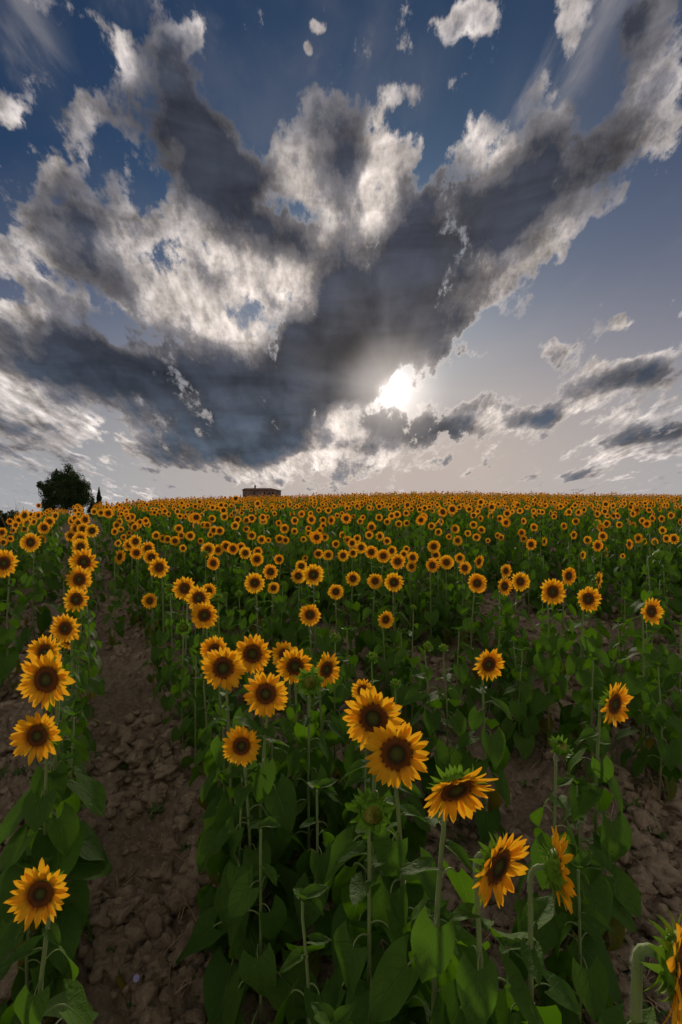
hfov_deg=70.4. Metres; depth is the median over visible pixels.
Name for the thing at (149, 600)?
sunflower
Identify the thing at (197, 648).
sunflower plant
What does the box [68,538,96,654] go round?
sunflower
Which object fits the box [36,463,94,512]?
oak tree
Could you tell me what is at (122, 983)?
fallen leaf
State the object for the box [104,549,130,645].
sunflower
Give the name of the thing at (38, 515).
sunflower
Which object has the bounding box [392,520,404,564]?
sunflower
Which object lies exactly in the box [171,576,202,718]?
sunflower
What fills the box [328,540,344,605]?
sunflower
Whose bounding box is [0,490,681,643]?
sunflower field
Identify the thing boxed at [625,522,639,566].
sunflower
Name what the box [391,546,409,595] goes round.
sunflower
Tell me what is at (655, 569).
sunflower
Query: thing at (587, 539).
sunflower
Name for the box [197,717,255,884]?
sunflower plant
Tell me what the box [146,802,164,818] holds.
weed
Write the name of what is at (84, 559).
sunflower
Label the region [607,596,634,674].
sunflower plant
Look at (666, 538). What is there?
sunflower
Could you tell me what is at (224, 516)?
sunflower
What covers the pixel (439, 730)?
weed
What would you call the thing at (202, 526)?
sunflower
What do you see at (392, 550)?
sunflower
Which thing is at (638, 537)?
sunflower
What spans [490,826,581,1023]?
sunflower
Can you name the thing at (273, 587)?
sunflower
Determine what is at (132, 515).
sunflower
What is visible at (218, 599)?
sunflower bud
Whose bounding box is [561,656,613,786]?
sunflower plant
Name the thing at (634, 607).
sunflower bud
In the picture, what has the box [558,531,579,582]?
sunflower
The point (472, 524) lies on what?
sunflower
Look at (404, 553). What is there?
sunflower
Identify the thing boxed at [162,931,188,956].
dry stalk
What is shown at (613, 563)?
sunflower bud
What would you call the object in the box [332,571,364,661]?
sunflower
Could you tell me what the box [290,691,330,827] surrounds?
sunflower plant
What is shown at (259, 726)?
sunflower plant
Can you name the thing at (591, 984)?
sunflower plant
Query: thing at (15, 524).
sunflower
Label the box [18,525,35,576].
sunflower
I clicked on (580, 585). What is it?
sunflower
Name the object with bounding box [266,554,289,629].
sunflower
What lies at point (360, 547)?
sunflower
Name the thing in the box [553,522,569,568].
sunflower
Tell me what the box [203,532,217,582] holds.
sunflower
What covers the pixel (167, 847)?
dry stalk
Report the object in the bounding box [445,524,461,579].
sunflower
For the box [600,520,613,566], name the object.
sunflower
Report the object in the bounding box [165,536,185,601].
sunflower
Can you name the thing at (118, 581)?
sunflower
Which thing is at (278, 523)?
sunflower
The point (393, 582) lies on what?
sunflower
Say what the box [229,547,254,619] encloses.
sunflower
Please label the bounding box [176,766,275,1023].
sunflower plant
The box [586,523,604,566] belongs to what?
sunflower
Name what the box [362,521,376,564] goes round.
sunflower
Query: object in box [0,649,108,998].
sunflower
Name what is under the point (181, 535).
sunflower
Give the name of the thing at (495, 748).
sunflower
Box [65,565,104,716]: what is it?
sunflower
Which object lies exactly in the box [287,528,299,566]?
sunflower
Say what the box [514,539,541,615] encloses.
sunflower
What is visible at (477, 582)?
sunflower
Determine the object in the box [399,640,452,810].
sunflower bud
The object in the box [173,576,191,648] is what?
sunflower plant
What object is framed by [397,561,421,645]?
sunflower
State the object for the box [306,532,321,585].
sunflower
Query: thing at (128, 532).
sunflower
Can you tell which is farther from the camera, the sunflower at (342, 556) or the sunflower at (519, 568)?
the sunflower at (519, 568)
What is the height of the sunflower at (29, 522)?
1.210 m
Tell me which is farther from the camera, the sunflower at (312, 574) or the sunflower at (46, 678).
the sunflower at (312, 574)
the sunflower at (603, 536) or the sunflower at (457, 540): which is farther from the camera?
the sunflower at (603, 536)
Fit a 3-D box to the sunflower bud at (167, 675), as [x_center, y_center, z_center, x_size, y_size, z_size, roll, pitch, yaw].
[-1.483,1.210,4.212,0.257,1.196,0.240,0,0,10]
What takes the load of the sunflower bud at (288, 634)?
on the ground
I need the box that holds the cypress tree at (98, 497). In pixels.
[95,487,101,505]
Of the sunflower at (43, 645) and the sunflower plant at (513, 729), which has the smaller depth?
the sunflower at (43, 645)
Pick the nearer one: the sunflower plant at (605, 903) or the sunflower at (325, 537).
the sunflower plant at (605, 903)
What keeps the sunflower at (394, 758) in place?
on the ground
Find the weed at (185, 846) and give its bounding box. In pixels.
[179,842,195,852]
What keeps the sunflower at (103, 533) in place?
on the ground
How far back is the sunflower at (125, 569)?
8.81 m
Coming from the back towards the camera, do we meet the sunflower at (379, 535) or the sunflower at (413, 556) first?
the sunflower at (379, 535)
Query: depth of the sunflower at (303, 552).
8.26 m
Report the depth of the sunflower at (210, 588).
5.02 m
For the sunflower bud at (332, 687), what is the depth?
3.12 m
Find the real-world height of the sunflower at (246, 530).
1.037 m
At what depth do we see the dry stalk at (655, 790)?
3.18 m
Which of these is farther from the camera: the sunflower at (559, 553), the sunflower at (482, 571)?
the sunflower at (559, 553)
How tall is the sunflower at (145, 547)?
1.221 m
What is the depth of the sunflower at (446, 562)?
5.70 m
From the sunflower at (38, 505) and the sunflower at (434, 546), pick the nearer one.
the sunflower at (434, 546)
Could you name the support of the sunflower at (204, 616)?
on the ground
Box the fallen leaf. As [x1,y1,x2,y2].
[115,963,132,992]
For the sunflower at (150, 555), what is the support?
on the ground
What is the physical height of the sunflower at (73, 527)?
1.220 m
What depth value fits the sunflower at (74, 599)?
3.61 m
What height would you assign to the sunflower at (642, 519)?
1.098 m
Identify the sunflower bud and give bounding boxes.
[153,584,184,711]
[155,545,170,629]
[163,618,196,748]
[188,550,225,635]
[211,594,239,736]
[216,592,237,647]
[227,590,249,684]
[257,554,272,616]
[269,582,296,656]
[279,664,342,890]
[310,631,355,809]
[330,786,408,1023]
[345,651,398,791]
[367,678,430,861]
[392,605,434,737]
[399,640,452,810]
[420,643,473,793]
[509,734,621,1023]
[559,553,578,613]
[576,545,596,595]
[604,531,623,581]
[622,549,681,690]
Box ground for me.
[0,507,681,1023]
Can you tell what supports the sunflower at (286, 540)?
on the ground
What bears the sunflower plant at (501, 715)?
on the ground
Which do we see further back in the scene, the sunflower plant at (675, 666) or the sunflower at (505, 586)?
the sunflower at (505, 586)
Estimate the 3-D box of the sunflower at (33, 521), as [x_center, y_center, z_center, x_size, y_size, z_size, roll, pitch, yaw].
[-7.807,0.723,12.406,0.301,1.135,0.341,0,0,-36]
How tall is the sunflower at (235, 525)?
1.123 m
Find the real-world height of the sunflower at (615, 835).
1.244 m
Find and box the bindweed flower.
[133,974,138,984]
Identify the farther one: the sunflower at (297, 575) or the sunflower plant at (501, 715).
the sunflower at (297, 575)
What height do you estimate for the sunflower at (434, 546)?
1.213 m
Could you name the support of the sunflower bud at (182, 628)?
on the ground
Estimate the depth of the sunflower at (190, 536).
8.23 m
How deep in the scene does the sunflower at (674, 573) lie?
7.60 m
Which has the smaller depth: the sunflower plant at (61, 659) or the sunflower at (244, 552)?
the sunflower plant at (61, 659)
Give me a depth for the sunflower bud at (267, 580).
6.95 m
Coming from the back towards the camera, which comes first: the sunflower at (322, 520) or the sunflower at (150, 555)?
the sunflower at (322, 520)
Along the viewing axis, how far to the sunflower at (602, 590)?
6.85 m
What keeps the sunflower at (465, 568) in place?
on the ground
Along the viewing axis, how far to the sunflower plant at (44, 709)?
3.86 m
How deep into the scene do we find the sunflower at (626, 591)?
6.73 m
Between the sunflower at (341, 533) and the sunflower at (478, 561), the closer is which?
the sunflower at (478, 561)
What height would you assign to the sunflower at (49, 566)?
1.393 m
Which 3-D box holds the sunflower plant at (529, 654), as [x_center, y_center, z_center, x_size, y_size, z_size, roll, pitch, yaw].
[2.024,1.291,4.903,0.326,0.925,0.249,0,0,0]
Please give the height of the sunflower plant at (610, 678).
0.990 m
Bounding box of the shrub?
[0,510,18,537]
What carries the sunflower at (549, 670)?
on the ground
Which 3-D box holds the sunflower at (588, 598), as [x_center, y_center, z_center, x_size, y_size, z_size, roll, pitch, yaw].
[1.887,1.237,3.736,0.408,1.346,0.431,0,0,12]
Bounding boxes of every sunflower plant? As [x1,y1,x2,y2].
[0,856,63,1023]
[26,753,79,881]
[42,637,60,722]
[51,691,81,811]
[58,577,72,655]
[60,645,67,689]
[60,660,92,776]
[63,708,86,807]
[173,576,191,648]
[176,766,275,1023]
[180,647,208,776]
[189,623,202,684]
[189,673,222,819]
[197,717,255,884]
[222,816,319,1023]
[237,642,259,730]
[255,672,286,779]
[256,718,303,878]
[274,883,342,1023]
[277,778,355,980]
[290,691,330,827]
[309,1001,355,1023]
[325,627,357,714]
[342,739,381,881]
[370,603,389,655]
[388,627,424,726]
[405,899,457,1023]
[440,625,473,734]
[480,626,515,724]
[491,635,529,734]
[495,612,512,648]
[495,937,527,984]
[500,646,538,759]
[525,595,560,667]
[544,849,613,1023]
[555,773,637,945]
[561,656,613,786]
[597,616,640,716]
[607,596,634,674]
[629,619,676,731]
[632,660,681,800]
[663,620,681,726]
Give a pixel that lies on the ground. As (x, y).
(122, 835)
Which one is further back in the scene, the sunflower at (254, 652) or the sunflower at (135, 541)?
the sunflower at (135, 541)
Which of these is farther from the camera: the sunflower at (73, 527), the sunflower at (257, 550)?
the sunflower at (73, 527)
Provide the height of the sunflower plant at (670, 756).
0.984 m
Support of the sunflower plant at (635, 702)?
on the ground
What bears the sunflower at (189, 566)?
on the ground
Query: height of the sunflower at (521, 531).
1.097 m
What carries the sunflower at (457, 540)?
on the ground
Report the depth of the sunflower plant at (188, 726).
3.39 m
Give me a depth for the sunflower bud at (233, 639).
4.87 m
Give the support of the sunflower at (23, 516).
on the ground
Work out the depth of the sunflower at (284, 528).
8.72 m
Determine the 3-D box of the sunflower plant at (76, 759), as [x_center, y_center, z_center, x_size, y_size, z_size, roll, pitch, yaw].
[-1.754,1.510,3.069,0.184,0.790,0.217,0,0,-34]
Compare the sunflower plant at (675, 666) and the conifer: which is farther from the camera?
the conifer
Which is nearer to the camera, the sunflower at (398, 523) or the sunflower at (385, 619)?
the sunflower at (385, 619)
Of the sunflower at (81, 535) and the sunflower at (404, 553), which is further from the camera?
the sunflower at (404, 553)
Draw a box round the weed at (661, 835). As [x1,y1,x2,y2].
[643,818,667,839]
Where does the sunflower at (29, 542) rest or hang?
on the ground
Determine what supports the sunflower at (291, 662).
on the ground
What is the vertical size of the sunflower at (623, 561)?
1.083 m
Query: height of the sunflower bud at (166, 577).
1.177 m
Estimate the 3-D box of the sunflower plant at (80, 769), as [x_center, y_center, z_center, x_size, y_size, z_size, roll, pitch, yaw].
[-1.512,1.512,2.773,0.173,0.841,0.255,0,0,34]
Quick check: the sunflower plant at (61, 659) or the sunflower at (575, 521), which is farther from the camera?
the sunflower at (575, 521)
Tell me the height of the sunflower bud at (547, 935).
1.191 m
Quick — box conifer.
[85,496,94,518]
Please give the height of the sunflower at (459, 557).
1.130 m
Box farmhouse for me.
[242,485,281,497]
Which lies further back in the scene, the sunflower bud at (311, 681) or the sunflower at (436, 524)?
the sunflower at (436, 524)
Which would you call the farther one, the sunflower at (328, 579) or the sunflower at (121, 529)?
the sunflower at (121, 529)
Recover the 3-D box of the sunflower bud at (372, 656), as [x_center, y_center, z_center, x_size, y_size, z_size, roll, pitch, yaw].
[0.184,1.392,2.889,0.316,1.135,0.371,0,0,0]
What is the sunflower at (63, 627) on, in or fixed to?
on the ground
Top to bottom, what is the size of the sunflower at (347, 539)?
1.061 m
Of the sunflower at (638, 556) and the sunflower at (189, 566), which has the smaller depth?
the sunflower at (189, 566)
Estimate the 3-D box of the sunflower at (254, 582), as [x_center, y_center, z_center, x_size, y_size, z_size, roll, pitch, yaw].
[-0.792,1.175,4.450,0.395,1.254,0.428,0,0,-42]
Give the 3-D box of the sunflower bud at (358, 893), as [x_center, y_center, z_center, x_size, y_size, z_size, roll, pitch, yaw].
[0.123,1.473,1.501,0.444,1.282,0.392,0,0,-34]
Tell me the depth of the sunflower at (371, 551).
6.37 m
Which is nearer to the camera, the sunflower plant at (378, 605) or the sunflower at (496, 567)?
the sunflower plant at (378, 605)
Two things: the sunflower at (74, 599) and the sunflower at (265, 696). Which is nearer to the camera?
the sunflower at (265, 696)
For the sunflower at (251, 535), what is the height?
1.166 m
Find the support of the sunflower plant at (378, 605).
on the ground
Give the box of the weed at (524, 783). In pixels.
[516,780,532,787]
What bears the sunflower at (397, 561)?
on the ground
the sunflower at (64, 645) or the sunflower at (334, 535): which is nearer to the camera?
the sunflower at (64, 645)
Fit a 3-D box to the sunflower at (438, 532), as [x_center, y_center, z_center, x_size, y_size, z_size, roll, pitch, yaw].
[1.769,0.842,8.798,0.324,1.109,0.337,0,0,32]
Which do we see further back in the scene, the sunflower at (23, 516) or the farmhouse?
the farmhouse
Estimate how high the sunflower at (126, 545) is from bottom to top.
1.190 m
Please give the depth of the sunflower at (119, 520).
10.43 m
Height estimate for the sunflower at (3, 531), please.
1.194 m
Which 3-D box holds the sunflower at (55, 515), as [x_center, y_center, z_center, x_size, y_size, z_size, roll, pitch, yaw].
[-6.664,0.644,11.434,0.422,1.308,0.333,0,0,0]
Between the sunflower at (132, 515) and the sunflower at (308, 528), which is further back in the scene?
the sunflower at (132, 515)
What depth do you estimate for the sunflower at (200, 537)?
9.84 m
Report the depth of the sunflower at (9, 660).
4.73 m
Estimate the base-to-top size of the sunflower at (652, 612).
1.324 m
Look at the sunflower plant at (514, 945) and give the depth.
1.60 m
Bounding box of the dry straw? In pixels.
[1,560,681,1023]
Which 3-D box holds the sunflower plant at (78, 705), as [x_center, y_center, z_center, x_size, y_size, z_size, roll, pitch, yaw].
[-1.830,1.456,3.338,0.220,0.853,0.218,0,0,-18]
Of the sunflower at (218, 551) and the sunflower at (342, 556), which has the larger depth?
the sunflower at (218, 551)
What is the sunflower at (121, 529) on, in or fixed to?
on the ground
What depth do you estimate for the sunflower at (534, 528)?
9.28 m
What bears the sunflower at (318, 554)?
on the ground
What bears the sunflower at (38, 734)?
on the ground
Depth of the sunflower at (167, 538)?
8.15 m
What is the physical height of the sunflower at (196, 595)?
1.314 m
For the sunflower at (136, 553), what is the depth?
6.52 m
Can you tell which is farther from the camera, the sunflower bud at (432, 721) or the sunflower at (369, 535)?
the sunflower at (369, 535)
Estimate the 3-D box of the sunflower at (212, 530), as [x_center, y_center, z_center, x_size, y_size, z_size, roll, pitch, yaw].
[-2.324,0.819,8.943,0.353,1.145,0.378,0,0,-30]
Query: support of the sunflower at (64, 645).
on the ground
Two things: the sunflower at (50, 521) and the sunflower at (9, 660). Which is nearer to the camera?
the sunflower at (9, 660)
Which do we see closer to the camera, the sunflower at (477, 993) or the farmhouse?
the sunflower at (477, 993)
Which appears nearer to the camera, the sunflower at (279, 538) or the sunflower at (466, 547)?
the sunflower at (279, 538)
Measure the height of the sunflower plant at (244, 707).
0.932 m
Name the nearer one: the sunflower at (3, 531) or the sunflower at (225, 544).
the sunflower at (225, 544)
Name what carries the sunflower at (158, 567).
on the ground
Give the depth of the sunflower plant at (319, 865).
1.95 m
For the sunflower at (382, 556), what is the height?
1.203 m
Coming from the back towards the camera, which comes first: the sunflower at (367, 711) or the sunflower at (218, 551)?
the sunflower at (218, 551)
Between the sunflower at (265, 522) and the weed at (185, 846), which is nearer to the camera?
the weed at (185, 846)
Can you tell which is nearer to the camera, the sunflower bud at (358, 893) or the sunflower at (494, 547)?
the sunflower bud at (358, 893)
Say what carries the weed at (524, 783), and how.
on the ground
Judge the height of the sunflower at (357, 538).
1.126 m
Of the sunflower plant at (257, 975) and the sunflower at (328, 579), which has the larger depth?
the sunflower at (328, 579)
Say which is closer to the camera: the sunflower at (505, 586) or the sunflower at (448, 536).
the sunflower at (505, 586)
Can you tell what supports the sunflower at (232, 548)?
on the ground
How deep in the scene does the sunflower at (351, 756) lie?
2.53 m
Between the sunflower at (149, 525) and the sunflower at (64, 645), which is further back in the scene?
the sunflower at (149, 525)
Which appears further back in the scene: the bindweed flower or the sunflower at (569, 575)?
the sunflower at (569, 575)
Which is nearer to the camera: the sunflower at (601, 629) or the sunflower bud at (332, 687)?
the sunflower bud at (332, 687)
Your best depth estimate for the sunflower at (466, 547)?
8.80 m
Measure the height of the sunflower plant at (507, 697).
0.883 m
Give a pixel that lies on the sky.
(293, 247)
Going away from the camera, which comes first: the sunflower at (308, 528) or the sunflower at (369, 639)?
the sunflower at (369, 639)
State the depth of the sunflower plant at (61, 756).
2.46 m
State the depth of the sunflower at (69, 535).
7.98 m
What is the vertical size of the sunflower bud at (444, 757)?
1.084 m
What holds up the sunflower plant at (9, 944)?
on the ground
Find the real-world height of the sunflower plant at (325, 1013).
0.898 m
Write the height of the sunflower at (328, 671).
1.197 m
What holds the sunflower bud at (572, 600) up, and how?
on the ground
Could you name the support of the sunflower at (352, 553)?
on the ground
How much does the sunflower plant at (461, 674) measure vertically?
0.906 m
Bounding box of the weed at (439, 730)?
[436,727,449,734]
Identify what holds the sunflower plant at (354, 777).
on the ground
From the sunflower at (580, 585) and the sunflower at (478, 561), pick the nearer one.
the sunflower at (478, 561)
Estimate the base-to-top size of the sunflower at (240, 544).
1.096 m
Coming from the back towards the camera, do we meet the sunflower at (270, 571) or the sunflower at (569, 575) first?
the sunflower at (270, 571)
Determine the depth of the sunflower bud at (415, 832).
2.61 m
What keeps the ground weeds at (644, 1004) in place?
on the ground
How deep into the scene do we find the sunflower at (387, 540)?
7.84 m
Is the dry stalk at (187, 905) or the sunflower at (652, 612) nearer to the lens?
the dry stalk at (187, 905)
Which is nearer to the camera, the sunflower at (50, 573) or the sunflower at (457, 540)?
the sunflower at (457, 540)
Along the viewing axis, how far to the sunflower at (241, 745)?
1.99 m
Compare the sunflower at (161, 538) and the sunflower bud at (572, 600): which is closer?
the sunflower bud at (572, 600)
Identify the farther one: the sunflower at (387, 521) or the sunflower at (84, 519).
the sunflower at (387, 521)
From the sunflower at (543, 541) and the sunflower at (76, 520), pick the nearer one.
the sunflower at (543, 541)
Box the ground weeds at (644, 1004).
[0,590,671,1022]
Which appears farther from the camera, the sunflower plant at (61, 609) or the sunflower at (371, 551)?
the sunflower at (371, 551)
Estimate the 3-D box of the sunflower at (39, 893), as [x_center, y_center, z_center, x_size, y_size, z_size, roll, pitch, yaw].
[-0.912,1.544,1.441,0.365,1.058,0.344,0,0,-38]
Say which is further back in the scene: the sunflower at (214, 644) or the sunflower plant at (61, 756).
the sunflower at (214, 644)
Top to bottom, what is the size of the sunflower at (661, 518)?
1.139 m
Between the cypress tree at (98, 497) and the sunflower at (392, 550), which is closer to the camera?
the sunflower at (392, 550)
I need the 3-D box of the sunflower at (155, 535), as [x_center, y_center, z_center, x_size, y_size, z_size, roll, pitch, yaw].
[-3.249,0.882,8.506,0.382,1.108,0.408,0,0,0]
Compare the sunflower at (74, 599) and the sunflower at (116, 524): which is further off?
the sunflower at (116, 524)
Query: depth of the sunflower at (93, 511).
13.12 m
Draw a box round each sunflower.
[0,528,10,550]
[0,549,26,695]
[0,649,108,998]
[0,712,112,1023]
[0,857,97,1023]
[1,538,17,594]
[12,521,27,571]
[13,533,57,642]
[14,516,28,557]
[15,510,37,582]
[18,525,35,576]
[23,519,37,565]
[25,634,75,800]
[31,518,42,558]
[34,521,60,602]
[34,535,56,599]
[35,511,48,562]
[36,503,44,522]
[41,516,63,588]
[49,512,67,563]
[49,613,88,778]
[59,636,85,726]
[62,587,104,751]
[64,530,75,588]
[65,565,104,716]
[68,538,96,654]
[68,548,98,700]
[70,524,78,531]
[72,531,93,631]
[73,518,82,523]
[77,523,94,581]
[79,514,94,586]
[85,524,105,611]
[90,508,100,552]
[97,509,107,557]
[102,509,114,571]
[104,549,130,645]
[110,521,123,572]
[111,528,123,578]
[111,539,124,597]
[114,518,122,549]
[115,526,127,572]
[119,534,128,585]
[122,539,141,616]
[126,530,135,573]
[127,535,147,617]
[128,547,146,627]
[129,513,136,534]
[138,593,161,692]
[140,541,159,633]
[143,521,156,546]
[143,549,159,636]
[145,531,162,577]
[146,557,176,691]
[154,534,175,584]
[163,535,179,586]
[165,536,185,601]
[170,524,184,570]
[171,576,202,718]
[173,531,187,577]
[176,544,194,605]
[180,531,201,586]
[186,585,222,747]
[190,602,223,751]
[192,522,207,559]
[192,538,208,583]
[192,635,232,808]
[195,647,266,954]
[197,521,206,550]
[197,583,220,668]
[201,542,225,633]
[203,521,210,543]
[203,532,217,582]
[204,556,237,633]
[204,725,292,992]
[206,515,216,556]
[208,526,219,581]
[209,526,226,569]
[210,544,229,607]
[218,513,229,557]
[220,671,306,958]
[221,541,238,608]
[221,633,276,888]
[226,521,243,569]
[227,543,248,617]
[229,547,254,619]
[231,573,283,701]
[232,542,251,593]
[237,526,251,574]
[237,553,266,636]
[243,531,259,582]
[248,547,267,615]
[249,564,287,646]
[252,536,267,589]
[258,519,272,554]
[259,582,281,677]
[260,537,274,569]
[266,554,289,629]
[269,641,306,784]
[271,520,284,552]
[271,534,291,596]
[276,648,317,859]
[278,524,288,577]
[278,536,293,594]
[279,604,338,730]
[280,569,309,656]
[286,560,316,647]
[286,564,339,703]
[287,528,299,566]
[292,555,315,619]
[297,651,356,873]
[299,536,311,587]
[300,530,312,562]
[304,526,311,549]
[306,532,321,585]
[308,549,327,612]
[310,527,323,563]
[312,686,429,991]
[316,550,336,622]
[319,517,326,548]
[319,533,330,569]
[327,516,336,555]
[327,584,351,682]
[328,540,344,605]
[331,550,354,625]
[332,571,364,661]
[335,531,345,581]
[337,679,402,879]
[341,536,354,589]
[341,548,361,620]
[342,538,361,600]
[345,541,369,621]
[351,535,367,572]
[352,573,389,673]
[357,519,364,562]
[357,545,382,630]
[360,531,375,574]
[360,720,461,1023]
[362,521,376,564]
[363,610,398,698]
[369,514,383,550]
[369,532,383,590]
[369,549,397,632]
[369,763,498,1023]
[379,546,400,610]
[379,572,409,685]
[381,518,392,562]
[382,537,391,594]
[383,553,409,651]
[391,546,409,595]
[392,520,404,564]
[396,550,414,611]
[397,552,422,627]
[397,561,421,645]
[402,520,412,552]
[414,558,449,655]
[420,540,445,618]
[421,522,437,573]
[424,552,440,602]
[427,555,458,645]
[430,830,543,1023]
[431,521,442,557]
[435,528,442,560]
[440,534,457,586]
[441,561,480,648]
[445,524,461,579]
[445,535,464,601]
[449,552,466,630]
[450,573,489,701]
[451,648,512,844]
[457,555,488,646]
[461,530,473,580]
[467,533,487,592]
[469,521,483,563]
[472,526,489,580]
[477,538,494,592]
[479,564,515,644]
[479,576,522,691]
[486,532,504,587]
[487,534,511,592]
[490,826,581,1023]
[500,572,530,684]
[510,528,527,578]
[511,535,530,591]
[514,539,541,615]
[524,578,571,747]
[525,524,539,565]
[529,537,548,589]
[550,567,583,680]
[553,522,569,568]
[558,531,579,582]
[560,586,610,743]
[560,682,641,950]
[564,551,585,609]
[566,572,609,668]
[567,518,580,567]
[576,536,592,582]
[584,540,610,617]
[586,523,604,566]
[590,546,614,621]
[592,532,609,595]
[599,905,681,1023]
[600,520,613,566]
[604,554,632,623]
[609,522,622,559]
[610,539,634,605]
[613,597,681,773]
[623,533,648,600]
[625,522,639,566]
[630,538,649,578]
[633,517,648,555]
[645,538,661,588]
[646,515,662,549]
[652,526,666,577]
[653,515,664,548]
[653,534,673,594]
[660,534,681,601]
[662,512,674,556]
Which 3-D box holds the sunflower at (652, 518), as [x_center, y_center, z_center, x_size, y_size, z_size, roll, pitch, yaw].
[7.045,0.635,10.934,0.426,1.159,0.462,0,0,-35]
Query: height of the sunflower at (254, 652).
1.393 m
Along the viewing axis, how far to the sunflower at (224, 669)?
2.20 m
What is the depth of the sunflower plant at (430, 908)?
1.56 m
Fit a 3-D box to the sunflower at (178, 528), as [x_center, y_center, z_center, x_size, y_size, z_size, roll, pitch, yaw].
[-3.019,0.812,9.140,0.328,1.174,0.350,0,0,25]
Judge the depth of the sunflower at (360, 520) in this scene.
10.66 m
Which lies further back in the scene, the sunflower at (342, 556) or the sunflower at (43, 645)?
the sunflower at (342, 556)
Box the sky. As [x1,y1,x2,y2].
[0,0,681,515]
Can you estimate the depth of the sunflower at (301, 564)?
5.88 m
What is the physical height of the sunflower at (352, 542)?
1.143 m
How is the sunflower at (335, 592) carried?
on the ground
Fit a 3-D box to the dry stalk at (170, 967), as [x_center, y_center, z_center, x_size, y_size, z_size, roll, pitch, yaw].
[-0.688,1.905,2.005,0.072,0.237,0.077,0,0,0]
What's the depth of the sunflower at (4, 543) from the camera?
8.63 m
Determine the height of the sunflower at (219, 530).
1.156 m
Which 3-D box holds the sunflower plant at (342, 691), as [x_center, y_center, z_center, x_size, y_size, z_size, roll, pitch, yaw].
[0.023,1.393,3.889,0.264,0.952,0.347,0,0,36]
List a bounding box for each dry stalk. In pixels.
[148,835,184,860]
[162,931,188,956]
[165,946,180,984]
[174,889,196,921]
[640,792,657,831]
[649,771,665,807]
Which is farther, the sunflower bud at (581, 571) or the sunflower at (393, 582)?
the sunflower bud at (581, 571)
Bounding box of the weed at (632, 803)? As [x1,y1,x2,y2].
[622,798,642,809]
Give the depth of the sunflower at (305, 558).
6.62 m
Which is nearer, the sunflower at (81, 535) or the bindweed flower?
the bindweed flower
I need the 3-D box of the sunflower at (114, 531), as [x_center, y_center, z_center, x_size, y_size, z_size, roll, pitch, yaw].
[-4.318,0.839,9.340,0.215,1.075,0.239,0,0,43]
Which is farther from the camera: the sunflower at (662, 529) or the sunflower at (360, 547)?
the sunflower at (662, 529)
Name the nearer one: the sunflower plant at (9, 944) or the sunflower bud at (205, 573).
the sunflower plant at (9, 944)
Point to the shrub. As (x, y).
(4, 517)
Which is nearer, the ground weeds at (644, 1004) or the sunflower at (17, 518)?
the ground weeds at (644, 1004)
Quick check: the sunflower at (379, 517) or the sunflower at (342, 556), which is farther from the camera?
the sunflower at (379, 517)
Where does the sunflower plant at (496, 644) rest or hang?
on the ground
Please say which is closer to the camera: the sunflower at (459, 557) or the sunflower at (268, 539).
the sunflower at (459, 557)
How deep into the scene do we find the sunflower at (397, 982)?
1.30 m
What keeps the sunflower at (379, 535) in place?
on the ground
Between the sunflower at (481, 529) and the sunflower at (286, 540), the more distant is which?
the sunflower at (481, 529)
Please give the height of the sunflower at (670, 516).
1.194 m
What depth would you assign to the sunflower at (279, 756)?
3.03 m
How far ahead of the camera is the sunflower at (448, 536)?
8.47 m
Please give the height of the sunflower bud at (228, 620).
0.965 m
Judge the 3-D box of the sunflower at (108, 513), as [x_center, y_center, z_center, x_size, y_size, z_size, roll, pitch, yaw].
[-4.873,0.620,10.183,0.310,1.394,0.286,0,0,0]
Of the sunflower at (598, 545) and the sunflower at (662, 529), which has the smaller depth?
the sunflower at (598, 545)
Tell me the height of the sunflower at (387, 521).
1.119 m
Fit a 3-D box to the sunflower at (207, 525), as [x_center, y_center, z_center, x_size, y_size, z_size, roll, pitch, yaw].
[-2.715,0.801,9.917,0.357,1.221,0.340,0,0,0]
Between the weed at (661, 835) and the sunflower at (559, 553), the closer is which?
the weed at (661, 835)
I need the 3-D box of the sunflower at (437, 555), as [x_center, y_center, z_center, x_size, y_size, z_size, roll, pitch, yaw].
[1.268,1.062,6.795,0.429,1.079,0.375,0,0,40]
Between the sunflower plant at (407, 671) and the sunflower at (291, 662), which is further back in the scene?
the sunflower plant at (407, 671)
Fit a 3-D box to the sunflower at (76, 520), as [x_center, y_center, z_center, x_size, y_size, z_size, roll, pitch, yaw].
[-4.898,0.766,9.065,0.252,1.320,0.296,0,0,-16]
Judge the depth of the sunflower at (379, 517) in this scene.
10.71 m
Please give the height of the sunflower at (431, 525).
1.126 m
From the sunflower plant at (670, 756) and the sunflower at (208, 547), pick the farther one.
the sunflower at (208, 547)
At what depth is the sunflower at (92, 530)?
7.46 m
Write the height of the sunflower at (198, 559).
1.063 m
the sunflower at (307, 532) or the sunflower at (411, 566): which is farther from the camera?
the sunflower at (307, 532)
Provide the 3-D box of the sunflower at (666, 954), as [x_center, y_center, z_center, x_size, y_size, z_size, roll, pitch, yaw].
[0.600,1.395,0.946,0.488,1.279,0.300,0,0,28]
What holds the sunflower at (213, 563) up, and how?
on the ground
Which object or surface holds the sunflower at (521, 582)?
on the ground
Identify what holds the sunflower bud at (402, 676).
on the ground
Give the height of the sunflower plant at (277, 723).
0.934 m
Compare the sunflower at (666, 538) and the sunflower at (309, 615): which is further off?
the sunflower at (666, 538)
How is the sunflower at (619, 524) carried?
on the ground
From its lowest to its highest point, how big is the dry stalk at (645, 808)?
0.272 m
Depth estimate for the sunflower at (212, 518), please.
10.77 m
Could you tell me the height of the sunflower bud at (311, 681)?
1.245 m
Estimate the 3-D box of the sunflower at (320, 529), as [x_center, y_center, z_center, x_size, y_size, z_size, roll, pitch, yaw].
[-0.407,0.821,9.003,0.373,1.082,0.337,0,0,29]

